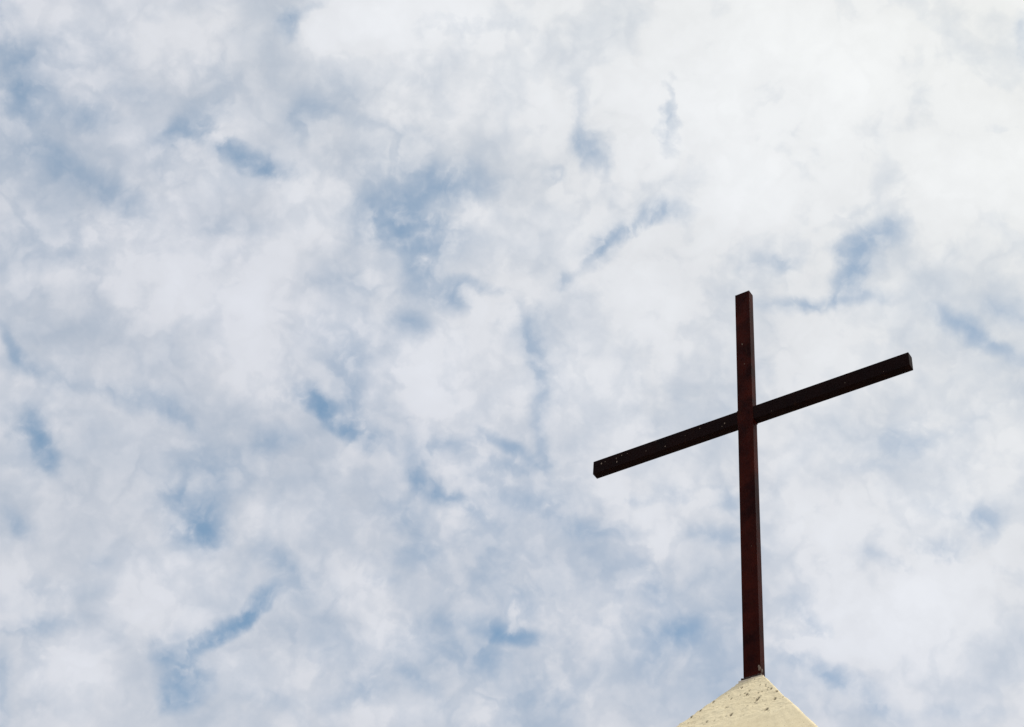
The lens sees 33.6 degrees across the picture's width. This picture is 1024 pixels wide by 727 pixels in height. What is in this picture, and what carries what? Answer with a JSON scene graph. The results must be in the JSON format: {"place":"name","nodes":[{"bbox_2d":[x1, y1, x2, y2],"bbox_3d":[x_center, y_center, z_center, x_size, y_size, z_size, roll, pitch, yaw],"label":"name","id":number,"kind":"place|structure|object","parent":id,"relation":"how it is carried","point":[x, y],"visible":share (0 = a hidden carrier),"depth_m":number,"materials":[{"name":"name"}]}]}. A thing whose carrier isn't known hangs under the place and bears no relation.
{"place":"outdoors","nodes":[
{"label":"outdoors","id":0,"kind":"place"},
{"bbox_2d":[0,0,1023,726],"label":"sky","id":1,"kind":"structure","parent":0,"point":[326,326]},
{"bbox_2d":[677,675,817,726],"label":"church tower","id":2,"kind":"structure","parent":0,"point":[759,701],"depth_m":10.13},
{"bbox_2d":[593,290,912,679],"bbox_3d":[1.638,0.753,11.813,2.512,3.488,0.093,-21,-49,26],"label":"cross","id":3,"kind":"object","parent":2,"relation":"on","point":[747,417],"visible":0.9,"depth_m":11.90,"materials":[{"name":"brown paint"}]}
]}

